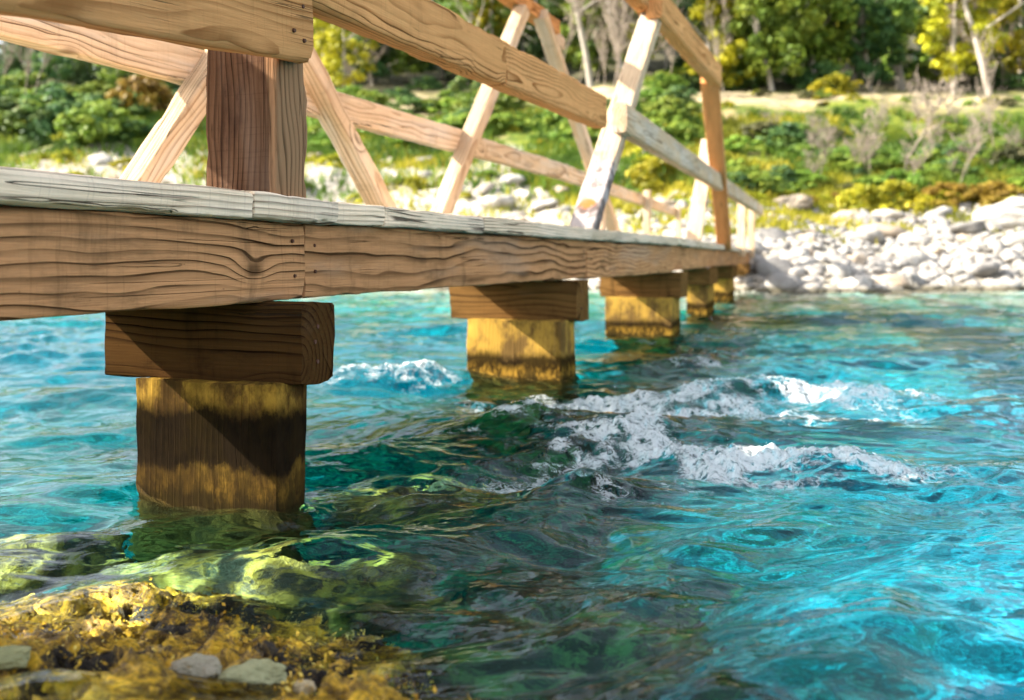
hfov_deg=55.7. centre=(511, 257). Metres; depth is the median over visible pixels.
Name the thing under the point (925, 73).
shrub
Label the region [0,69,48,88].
shrub
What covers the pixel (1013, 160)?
shrub
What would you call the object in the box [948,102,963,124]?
bare bush
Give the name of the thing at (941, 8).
tree
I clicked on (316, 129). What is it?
shrub
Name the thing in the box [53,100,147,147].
shrub
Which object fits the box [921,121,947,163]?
bare bush
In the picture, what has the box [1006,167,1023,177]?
shrub
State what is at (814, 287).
boulder
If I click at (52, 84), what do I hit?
shrub
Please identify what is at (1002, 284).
boulder
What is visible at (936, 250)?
boulder
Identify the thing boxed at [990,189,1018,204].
shrub
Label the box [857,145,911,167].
shrub
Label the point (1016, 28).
tree
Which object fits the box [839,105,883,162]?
bare bush
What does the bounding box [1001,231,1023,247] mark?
boulder
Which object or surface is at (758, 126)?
shrub
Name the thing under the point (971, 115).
bare bush
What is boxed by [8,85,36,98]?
shrub
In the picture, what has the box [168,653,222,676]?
flat stone
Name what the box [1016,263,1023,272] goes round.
boulder
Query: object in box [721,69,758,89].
shrub
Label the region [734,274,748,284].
boulder
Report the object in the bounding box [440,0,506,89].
tree
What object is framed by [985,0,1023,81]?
tree
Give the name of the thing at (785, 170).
shrub
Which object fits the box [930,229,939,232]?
boulder
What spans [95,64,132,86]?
tree
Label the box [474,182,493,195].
boulder
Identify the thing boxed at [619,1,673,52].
dead tree
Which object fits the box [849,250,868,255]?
boulder
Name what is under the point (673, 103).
shrub
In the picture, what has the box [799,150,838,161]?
shrub
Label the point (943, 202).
shrub
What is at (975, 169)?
shrub
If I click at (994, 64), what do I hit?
tree
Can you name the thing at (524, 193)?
boulder
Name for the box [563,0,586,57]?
dead tree
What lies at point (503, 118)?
shrub
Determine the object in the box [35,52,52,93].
dead tree
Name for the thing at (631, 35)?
tree
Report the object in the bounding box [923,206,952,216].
boulder
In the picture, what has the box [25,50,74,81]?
tree
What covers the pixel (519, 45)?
tree
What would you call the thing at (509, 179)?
boulder
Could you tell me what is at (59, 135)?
shrub
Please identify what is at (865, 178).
shrub
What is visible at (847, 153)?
shrub
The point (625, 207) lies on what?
grass
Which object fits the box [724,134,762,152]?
shrub
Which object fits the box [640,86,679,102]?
shrub
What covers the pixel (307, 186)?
shrub
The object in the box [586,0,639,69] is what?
tree
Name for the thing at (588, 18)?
dead tree
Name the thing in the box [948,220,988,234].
boulder
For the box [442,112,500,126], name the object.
shrub
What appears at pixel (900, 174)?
shrub
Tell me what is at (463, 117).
shrub
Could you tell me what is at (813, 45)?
tree
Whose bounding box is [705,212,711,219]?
boulder
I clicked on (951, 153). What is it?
bare bush
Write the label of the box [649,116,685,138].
shrub
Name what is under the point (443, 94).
shrub
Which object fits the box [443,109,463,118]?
shrub
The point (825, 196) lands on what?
shrub
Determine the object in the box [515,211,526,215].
boulder
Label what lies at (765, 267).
boulder
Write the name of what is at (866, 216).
boulder
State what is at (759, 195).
shrub
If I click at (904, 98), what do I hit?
shrub
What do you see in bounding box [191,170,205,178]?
shrub
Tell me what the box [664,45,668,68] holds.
tree
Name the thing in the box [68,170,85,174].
shrub
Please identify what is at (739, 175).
shrub
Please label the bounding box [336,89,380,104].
shrub
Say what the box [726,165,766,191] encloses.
shrub
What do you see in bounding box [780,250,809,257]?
boulder
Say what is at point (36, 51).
tree
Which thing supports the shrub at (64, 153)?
on the ground at (744, 99)
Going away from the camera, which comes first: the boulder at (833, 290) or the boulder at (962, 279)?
the boulder at (833, 290)
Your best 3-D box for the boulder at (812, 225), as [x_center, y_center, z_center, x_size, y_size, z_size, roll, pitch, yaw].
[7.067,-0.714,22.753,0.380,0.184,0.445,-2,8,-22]
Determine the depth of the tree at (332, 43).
48.99 m
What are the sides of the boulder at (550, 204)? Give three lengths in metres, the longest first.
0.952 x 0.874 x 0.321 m
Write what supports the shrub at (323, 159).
on the ground at (744, 99)
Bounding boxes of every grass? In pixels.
[0,100,1023,202]
[10,104,1023,243]
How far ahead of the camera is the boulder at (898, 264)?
18.71 m
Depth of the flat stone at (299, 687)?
1.29 m
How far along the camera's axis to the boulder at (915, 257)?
19.13 m
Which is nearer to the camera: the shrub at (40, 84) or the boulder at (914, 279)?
the boulder at (914, 279)
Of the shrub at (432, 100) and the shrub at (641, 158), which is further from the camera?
the shrub at (432, 100)
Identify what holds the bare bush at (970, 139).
on the ground at (744, 99)
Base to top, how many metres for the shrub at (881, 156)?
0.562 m
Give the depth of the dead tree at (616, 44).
40.77 m
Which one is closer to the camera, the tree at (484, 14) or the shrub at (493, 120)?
the shrub at (493, 120)
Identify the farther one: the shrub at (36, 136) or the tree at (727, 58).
the tree at (727, 58)
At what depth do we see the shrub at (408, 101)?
38.10 m
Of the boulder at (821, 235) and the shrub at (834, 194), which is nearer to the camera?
the boulder at (821, 235)
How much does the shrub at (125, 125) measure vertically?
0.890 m
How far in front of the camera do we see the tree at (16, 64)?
52.06 m
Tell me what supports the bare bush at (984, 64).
on the ground at (744, 99)
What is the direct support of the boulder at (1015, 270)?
on the ground at (744, 99)
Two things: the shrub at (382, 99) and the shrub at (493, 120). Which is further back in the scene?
the shrub at (382, 99)
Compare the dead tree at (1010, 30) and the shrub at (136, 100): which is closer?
the shrub at (136, 100)
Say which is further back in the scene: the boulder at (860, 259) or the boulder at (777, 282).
the boulder at (860, 259)
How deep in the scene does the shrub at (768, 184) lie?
25.45 m
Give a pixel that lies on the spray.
(695, 442)
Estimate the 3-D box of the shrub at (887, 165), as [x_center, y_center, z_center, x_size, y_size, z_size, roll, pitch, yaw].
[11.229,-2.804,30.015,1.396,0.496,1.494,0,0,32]
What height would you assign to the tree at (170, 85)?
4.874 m
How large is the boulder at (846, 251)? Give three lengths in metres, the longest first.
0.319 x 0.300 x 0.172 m
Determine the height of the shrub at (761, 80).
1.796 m
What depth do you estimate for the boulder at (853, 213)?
24.09 m
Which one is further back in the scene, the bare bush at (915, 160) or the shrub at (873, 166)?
the shrub at (873, 166)
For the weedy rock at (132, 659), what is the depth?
1.41 m
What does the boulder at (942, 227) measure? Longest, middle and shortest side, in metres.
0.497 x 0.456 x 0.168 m
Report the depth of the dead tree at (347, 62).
51.56 m
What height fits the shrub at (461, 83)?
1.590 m
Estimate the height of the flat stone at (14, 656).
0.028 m
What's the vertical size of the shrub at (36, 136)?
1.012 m
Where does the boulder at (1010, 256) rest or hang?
on the ground at (744, 99)
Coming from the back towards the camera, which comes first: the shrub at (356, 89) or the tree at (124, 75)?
the tree at (124, 75)
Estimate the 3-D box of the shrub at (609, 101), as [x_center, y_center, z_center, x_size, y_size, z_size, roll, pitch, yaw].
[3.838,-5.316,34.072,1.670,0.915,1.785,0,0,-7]
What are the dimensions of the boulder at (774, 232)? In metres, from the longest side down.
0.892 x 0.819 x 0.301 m
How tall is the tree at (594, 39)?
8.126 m
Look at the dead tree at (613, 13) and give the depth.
41.67 m
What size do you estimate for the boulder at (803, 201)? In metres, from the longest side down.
1.352 x 1.154 x 0.560 m
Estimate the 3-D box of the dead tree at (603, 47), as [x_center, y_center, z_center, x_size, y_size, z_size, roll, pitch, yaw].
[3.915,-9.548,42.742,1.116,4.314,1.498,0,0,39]
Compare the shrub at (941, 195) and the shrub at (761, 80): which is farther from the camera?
the shrub at (761, 80)
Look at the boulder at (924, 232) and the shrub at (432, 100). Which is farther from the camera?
the shrub at (432, 100)
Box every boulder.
[88,152,111,164]
[104,172,118,178]
[415,156,433,161]
[420,171,432,179]
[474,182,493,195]
[478,195,515,209]
[500,174,525,185]
[506,214,517,218]
[511,189,532,201]
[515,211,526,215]
[515,216,526,220]
[528,199,558,212]
[553,186,569,193]
[559,205,572,211]
[618,217,630,225]
[653,197,675,205]
[653,224,667,230]
[681,234,709,240]
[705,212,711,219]
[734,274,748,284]
[745,239,770,254]
[754,257,794,277]
[755,227,790,239]
[762,272,802,292]
[772,194,813,211]
[778,242,790,247]
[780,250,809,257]
[795,282,823,293]
[799,234,817,242]
[803,229,815,233]
[805,259,820,265]
[808,223,820,226]
[810,275,824,283]
[811,253,850,263]
[816,233,825,238]
[825,225,837,229]
[826,288,841,292]
[827,262,851,277]
[832,210,858,218]
[837,248,849,254]
[837,275,872,290]
[838,220,853,225]
[844,229,885,244]
[846,254,866,265]
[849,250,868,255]
[851,244,861,250]
[855,209,880,224]
[856,222,907,239]
[856,286,880,292]
[865,246,879,251]
[867,268,888,275]
[872,209,906,219]
[872,259,887,268]
[872,285,887,290]
[875,274,909,289]
[888,286,904,289]
[892,246,933,266]
[895,262,901,269]
[896,231,929,245]
[900,272,925,286]
[906,216,919,223]
[910,287,923,290]
[914,229,931,234]
[921,271,942,279]
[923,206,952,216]
[923,247,943,254]
[930,223,949,232]
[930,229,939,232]
[934,275,954,287]
[942,235,955,241]
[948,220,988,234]
[948,269,964,277]
[954,275,970,282]
[958,234,973,241]
[961,283,973,286]
[965,261,1000,277]
[967,242,988,252]
[971,197,1023,229]
[979,278,1022,290]
[988,239,1007,254]
[989,226,1002,231]
[999,248,1023,263]
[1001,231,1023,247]
[1003,268,1020,273]
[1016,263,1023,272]
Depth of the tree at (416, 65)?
53.19 m
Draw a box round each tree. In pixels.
[0,40,17,75]
[0,41,32,77]
[0,45,39,77]
[9,43,35,95]
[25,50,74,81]
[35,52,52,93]
[43,53,80,85]
[66,57,115,84]
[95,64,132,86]
[107,67,142,84]
[158,81,175,88]
[313,17,350,75]
[313,19,378,86]
[314,24,355,70]
[338,31,395,85]
[338,33,362,85]
[346,33,387,79]
[362,36,390,87]
[387,45,430,83]
[425,0,461,78]
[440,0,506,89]
[450,0,505,37]
[459,0,519,82]
[498,0,552,56]
[502,0,541,51]
[523,0,578,71]
[550,0,620,83]
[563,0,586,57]
[572,0,596,87]
[574,0,600,82]
[583,0,613,63]
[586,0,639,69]
[590,4,615,86]
[596,1,613,82]
[597,0,625,81]
[600,3,666,72]
[603,1,666,58]
[608,0,631,74]
[610,0,633,90]
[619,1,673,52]
[656,0,736,72]
[660,0,756,87]
[661,0,683,84]
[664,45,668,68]
[690,2,738,70]
[703,0,733,92]
[717,0,825,90]
[730,2,798,63]
[736,0,800,85]
[739,0,856,77]
[767,0,859,71]
[797,5,856,66]
[798,0,919,90]
[849,12,894,64]
[851,0,901,85]
[852,5,865,89]
[876,0,933,81]
[881,0,905,90]
[912,0,969,63]
[913,0,1009,94]
[929,1,990,83]
[935,12,959,61]
[939,0,967,92]
[939,4,959,90]
[956,0,981,92]
[959,6,1009,69]
[962,0,1023,95]
[969,0,1023,88]
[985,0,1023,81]
[988,6,1006,78]
[990,2,1023,76]
[997,19,1023,88]
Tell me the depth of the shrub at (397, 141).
32.67 m
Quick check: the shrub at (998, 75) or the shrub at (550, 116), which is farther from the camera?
the shrub at (998, 75)
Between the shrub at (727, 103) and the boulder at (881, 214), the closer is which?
the boulder at (881, 214)
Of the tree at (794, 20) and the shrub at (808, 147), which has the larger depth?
the tree at (794, 20)
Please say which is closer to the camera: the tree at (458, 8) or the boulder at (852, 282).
the boulder at (852, 282)
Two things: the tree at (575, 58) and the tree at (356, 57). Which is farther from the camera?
the tree at (356, 57)
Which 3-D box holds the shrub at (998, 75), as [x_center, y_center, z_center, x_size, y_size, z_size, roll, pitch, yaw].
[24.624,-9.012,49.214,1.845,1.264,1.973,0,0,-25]
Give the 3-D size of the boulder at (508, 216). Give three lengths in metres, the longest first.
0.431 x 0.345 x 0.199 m
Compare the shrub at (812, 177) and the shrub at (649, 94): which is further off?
the shrub at (649, 94)
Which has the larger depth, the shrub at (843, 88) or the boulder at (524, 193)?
the shrub at (843, 88)
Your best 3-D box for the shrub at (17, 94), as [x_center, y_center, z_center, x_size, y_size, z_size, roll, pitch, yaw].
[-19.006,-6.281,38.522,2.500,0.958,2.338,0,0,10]
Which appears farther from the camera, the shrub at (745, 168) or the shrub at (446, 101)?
the shrub at (446, 101)
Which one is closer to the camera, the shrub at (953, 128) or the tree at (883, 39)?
the shrub at (953, 128)
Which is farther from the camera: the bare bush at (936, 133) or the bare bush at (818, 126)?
the bare bush at (818, 126)
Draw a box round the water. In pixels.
[0,287,1023,699]
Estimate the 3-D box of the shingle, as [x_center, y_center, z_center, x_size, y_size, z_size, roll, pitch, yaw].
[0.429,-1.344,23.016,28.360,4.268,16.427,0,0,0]
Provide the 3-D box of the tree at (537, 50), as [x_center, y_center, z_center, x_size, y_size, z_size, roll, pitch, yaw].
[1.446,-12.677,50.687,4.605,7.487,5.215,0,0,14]
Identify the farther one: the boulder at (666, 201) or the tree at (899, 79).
the tree at (899, 79)
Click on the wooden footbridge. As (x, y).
(218, 354)
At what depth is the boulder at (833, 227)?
22.51 m
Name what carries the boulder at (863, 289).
on the ground at (744, 99)
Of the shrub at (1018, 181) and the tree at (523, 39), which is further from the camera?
the tree at (523, 39)
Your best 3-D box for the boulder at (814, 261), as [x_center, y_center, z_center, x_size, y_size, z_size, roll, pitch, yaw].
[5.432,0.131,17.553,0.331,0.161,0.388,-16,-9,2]
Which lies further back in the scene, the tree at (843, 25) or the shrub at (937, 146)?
the tree at (843, 25)
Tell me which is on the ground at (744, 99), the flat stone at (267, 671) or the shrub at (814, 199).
the shrub at (814, 199)
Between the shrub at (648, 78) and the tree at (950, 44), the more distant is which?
the tree at (950, 44)
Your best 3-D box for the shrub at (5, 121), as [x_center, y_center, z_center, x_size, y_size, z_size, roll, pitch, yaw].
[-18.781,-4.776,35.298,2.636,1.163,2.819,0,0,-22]
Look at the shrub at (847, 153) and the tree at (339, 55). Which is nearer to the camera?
the shrub at (847, 153)
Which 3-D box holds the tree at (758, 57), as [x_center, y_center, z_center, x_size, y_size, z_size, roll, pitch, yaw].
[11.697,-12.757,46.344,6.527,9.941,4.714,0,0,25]
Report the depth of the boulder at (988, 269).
18.16 m
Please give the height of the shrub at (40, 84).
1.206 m
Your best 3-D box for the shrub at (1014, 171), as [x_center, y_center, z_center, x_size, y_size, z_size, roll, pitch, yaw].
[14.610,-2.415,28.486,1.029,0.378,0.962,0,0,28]
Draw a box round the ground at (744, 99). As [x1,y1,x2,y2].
[6,7,1023,291]
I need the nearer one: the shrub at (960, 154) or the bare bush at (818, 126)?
the shrub at (960, 154)
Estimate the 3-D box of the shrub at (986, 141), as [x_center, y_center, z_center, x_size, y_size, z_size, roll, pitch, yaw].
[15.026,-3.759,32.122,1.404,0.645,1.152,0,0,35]
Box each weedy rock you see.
[0,603,360,699]
[273,661,470,699]
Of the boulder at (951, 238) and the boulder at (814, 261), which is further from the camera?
the boulder at (951, 238)
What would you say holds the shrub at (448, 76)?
on the ground at (744, 99)
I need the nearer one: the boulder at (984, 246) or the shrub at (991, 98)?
the boulder at (984, 246)
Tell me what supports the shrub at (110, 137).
on the ground at (744, 99)
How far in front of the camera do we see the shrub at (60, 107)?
34.76 m
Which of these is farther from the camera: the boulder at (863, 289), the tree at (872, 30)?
the tree at (872, 30)
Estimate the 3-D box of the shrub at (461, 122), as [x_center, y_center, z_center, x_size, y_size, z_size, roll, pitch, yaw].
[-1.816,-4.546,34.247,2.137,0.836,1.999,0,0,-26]
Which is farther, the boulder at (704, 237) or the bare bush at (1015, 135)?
the bare bush at (1015, 135)
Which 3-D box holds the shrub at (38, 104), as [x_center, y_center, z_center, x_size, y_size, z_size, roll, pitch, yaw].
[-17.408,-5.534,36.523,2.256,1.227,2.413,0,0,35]
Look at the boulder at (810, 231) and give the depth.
20.93 m
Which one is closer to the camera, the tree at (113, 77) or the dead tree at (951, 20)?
the dead tree at (951, 20)
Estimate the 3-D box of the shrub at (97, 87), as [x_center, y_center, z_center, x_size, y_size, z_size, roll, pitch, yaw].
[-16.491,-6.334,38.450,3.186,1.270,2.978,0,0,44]
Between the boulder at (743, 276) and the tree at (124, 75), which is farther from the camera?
the tree at (124, 75)
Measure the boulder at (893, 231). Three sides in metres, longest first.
1.239 x 1.174 x 0.575 m
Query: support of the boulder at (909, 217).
on the ground at (744, 99)
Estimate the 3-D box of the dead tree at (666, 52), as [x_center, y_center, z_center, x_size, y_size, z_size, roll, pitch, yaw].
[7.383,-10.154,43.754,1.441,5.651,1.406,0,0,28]
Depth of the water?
2.19 m
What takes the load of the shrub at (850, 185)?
on the ground at (744, 99)
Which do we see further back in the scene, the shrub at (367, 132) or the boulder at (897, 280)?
the shrub at (367, 132)
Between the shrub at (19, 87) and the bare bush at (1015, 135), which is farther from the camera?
the shrub at (19, 87)
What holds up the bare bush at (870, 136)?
on the ground at (744, 99)
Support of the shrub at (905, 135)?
on the ground at (744, 99)
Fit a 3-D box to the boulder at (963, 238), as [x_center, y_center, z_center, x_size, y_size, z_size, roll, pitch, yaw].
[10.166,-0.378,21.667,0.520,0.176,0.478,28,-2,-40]
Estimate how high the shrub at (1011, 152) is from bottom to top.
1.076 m
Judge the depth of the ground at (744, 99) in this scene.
36.15 m
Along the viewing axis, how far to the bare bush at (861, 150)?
29.24 m
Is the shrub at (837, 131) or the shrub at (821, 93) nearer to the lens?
the shrub at (837, 131)
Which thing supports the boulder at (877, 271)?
on the ground at (744, 99)
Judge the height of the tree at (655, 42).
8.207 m
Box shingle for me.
[423,163,1023,293]
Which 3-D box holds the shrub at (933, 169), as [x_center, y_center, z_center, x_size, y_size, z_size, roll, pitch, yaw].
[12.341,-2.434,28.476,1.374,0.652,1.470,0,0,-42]
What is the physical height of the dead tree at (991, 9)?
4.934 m
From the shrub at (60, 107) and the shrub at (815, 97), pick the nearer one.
the shrub at (60, 107)
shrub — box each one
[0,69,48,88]
[0,85,22,101]
[0,94,17,111]
[0,110,28,138]
[1,71,47,91]
[2,88,49,104]
[2,103,56,131]
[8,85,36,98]
[14,121,60,143]
[20,86,86,111]
[21,99,86,137]
[22,95,64,109]
[28,78,68,88]
[32,82,65,102]
[49,82,92,94]
[51,132,64,140]
[51,150,76,163]
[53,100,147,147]
[63,80,116,99]
[67,105,132,132]
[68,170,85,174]
[71,93,107,108]
[92,122,129,142]
[101,97,145,116]
[102,97,154,113]
[103,89,139,104]
[104,74,173,115]
[108,157,131,169]
[111,117,154,139]
[129,89,161,111]
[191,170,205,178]
[305,181,314,188]
[306,117,319,127]
[307,124,326,139]
[307,131,333,147]
[316,153,343,167]
[336,83,379,97]
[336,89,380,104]
[345,192,362,202]
[349,89,390,107]
[356,129,374,135]
[383,87,417,100]
[385,96,435,112]
[385,136,419,146]
[386,176,404,185]
[402,175,429,189]
[405,76,443,90]
[413,97,448,109]
[422,97,458,113]
[435,113,490,130]
[437,89,466,98]
[441,119,464,126]
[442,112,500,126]
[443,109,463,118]
[444,89,518,112]
[445,72,457,80]
[446,75,481,99]
[454,103,495,117]
[459,191,473,199]
[473,169,500,176]
[488,112,522,129]
[494,92,526,111]
[521,109,587,132]
[547,127,595,143]
[587,127,601,145]
[606,95,642,110]
[624,179,643,192]
[625,155,685,193]
[631,155,649,169]
[633,147,648,156]
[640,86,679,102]
[642,95,701,120]
[643,70,684,86]
[643,72,689,90]
[643,107,694,122]
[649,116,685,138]
[654,66,700,80]
[656,84,698,106]
[666,120,704,141]
[676,72,700,89]
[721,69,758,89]
[721,101,735,107]
[722,65,784,85]
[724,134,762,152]
[726,158,761,172]
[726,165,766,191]
[727,171,759,191]
[738,119,778,140]
[742,171,786,193]
[754,192,767,199]
[755,88,771,96]
[755,121,818,147]
[760,164,799,189]
[776,143,829,158]
[777,190,794,195]
[779,191,794,196]
[780,67,811,85]
[785,179,816,191]
[787,170,830,182]
[794,59,852,89]
[796,90,815,98]
[799,89,814,98]
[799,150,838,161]
[807,72,862,96]
[807,195,819,203]
[810,95,822,99]
[814,90,833,97]
[816,102,827,106]
[817,145,880,164]
[817,194,832,204]
[823,125,844,139]
[829,192,839,198]
[830,150,852,162]
[830,162,847,170]
[836,183,892,213]
[838,157,878,173]
[838,182,858,190]
[843,153,889,163]
[843,168,873,178]
[844,93,863,100]
[846,178,881,185]
[854,174,889,185]
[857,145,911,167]
[862,179,931,212]
[870,159,898,173]
[874,168,925,185]
[895,95,918,103]
[898,147,918,155]
[900,132,917,139]
[901,165,925,172]
[904,59,965,85]
[907,163,948,179]
[908,149,961,166]
[908,160,979,183]
[910,194,938,208]
[912,143,954,156]
[920,181,981,207]
[922,123,971,137]
[922,158,979,179]
[924,200,955,207]
[935,189,964,203]
[941,140,984,154]
[941,151,969,159]
[945,136,989,146]
[957,59,996,85]
[961,99,979,105]
[961,180,1023,200]
[973,150,991,158]
[975,67,1014,87]
[977,143,1023,169]
[977,195,1009,207]
[979,95,1003,103]
[989,140,1021,148]
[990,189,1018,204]
[991,169,1021,176]
[999,96,1017,106]
[1002,72,1023,88]
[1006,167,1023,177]
[1007,159,1023,169]
[1007,177,1023,188]
[1010,96,1023,101]
[1013,138,1023,147]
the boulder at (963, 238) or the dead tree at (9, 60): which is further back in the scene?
the dead tree at (9, 60)
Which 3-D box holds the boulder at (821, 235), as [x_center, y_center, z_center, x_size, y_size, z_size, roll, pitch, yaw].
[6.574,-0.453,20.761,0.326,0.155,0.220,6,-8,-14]
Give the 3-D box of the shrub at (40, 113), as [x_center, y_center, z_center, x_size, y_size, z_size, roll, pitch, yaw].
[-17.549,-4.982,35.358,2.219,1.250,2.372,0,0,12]
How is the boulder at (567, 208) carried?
on the ground at (744, 99)
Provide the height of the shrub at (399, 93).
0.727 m
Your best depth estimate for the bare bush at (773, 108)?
33.13 m
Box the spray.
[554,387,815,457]
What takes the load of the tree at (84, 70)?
on the ground at (744, 99)
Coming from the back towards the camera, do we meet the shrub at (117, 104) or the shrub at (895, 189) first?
the shrub at (117, 104)
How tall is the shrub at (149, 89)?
1.937 m
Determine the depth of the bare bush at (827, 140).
27.57 m
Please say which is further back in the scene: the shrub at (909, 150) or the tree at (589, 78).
the tree at (589, 78)
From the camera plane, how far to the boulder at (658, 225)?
22.05 m
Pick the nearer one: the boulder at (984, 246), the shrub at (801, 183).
the boulder at (984, 246)
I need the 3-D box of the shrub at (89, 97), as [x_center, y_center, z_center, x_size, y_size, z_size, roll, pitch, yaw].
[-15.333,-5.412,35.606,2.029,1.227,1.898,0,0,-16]
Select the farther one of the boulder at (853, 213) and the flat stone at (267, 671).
the boulder at (853, 213)
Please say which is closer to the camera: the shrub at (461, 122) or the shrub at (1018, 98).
the shrub at (461, 122)
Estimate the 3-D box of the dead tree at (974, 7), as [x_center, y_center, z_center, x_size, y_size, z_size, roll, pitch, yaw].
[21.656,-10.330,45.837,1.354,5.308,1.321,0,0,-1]
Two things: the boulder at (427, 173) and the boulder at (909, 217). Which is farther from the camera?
the boulder at (427, 173)
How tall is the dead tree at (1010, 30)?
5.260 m
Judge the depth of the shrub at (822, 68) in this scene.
46.40 m
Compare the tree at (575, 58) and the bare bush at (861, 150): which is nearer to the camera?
the bare bush at (861, 150)
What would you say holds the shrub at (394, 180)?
on the ground at (744, 99)
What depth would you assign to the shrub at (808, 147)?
30.60 m
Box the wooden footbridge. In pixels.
[0,0,763,511]
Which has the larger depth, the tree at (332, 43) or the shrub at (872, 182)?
the tree at (332, 43)
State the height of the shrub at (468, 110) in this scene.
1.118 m
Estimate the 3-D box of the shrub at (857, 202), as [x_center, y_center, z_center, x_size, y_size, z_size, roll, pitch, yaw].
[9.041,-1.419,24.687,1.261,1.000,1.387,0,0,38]
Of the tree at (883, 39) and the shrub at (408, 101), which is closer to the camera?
the shrub at (408, 101)
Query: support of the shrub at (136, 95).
on the ground at (744, 99)
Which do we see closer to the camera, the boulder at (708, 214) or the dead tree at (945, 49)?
the boulder at (708, 214)
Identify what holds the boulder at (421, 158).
on the ground at (744, 99)
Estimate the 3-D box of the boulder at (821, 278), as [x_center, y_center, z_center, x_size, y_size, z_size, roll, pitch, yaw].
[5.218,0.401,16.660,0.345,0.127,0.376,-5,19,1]
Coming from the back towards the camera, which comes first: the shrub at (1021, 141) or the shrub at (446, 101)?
the shrub at (446, 101)
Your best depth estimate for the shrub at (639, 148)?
28.38 m
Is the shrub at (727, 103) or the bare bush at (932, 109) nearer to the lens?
the bare bush at (932, 109)
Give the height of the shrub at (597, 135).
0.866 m
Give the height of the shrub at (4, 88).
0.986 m
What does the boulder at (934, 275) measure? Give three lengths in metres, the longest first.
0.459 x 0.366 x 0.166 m
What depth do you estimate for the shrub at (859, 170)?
29.09 m
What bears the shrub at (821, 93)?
on the ground at (744, 99)
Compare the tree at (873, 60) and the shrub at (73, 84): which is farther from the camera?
the tree at (873, 60)
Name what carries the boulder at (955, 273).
on the ground at (744, 99)
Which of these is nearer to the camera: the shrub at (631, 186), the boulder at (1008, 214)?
the boulder at (1008, 214)
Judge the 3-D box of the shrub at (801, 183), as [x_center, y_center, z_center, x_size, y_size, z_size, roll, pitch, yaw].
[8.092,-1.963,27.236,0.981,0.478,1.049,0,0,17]
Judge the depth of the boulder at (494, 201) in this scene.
25.97 m
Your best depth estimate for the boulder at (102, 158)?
31.07 m
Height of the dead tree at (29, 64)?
4.930 m
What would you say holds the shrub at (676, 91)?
on the ground at (744, 99)
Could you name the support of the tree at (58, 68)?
on the ground at (744, 99)
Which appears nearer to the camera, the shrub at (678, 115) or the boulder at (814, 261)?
the boulder at (814, 261)
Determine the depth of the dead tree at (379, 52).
51.80 m
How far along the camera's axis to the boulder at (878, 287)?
16.13 m
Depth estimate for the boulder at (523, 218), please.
23.90 m
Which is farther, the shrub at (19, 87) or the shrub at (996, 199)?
the shrub at (19, 87)
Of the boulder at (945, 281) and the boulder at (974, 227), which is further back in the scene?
the boulder at (974, 227)
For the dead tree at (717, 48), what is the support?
on the ground at (744, 99)
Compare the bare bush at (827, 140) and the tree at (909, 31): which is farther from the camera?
the tree at (909, 31)
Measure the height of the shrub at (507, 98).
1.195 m
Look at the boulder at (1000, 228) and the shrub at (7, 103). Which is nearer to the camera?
the boulder at (1000, 228)
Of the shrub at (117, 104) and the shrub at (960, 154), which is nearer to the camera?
the shrub at (960, 154)
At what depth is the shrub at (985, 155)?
30.66 m
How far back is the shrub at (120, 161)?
30.75 m
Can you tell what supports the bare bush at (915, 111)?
on the ground at (744, 99)
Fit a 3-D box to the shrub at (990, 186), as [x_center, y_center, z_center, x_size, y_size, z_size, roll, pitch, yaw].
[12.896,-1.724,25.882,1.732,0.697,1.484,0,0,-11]
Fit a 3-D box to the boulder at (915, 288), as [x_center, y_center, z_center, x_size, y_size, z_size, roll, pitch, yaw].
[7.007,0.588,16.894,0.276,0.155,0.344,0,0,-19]
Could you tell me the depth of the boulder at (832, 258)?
17.94 m
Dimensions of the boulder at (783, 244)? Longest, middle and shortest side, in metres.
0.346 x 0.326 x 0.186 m
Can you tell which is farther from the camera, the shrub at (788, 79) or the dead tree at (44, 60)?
the shrub at (788, 79)
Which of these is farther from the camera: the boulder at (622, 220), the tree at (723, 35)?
the tree at (723, 35)
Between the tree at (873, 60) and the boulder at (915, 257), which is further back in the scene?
the tree at (873, 60)
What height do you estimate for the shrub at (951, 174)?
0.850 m
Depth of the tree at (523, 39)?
57.15 m
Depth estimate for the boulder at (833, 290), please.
15.55 m
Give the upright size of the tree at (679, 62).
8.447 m
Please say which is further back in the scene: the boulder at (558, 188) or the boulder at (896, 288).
the boulder at (558, 188)
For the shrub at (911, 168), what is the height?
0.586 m
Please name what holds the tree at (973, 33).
on the ground at (744, 99)
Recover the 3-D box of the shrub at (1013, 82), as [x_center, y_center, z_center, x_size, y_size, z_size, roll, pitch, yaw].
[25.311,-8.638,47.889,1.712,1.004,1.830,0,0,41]
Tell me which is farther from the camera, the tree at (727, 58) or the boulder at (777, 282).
the tree at (727, 58)
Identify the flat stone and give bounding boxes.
[0,645,30,669]
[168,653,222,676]
[218,658,286,684]
[292,679,315,694]
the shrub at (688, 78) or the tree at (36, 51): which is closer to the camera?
the shrub at (688, 78)
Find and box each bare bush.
[759,92,789,129]
[801,109,827,144]
[803,135,829,172]
[808,120,840,175]
[812,114,827,136]
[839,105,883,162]
[843,122,883,170]
[858,123,885,173]
[862,73,899,138]
[898,118,936,176]
[902,77,927,132]
[904,66,967,168]
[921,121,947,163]
[942,148,960,175]
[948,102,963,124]
[950,122,985,181]
[962,99,1000,173]
[968,25,1007,145]
[995,106,1023,147]
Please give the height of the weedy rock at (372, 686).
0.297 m
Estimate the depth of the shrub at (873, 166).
29.37 m
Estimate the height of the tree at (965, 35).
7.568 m
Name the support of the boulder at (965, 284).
on the ground at (744, 99)
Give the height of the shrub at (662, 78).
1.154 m
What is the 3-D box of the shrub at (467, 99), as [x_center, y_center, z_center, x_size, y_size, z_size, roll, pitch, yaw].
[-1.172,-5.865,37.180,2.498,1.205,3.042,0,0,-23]

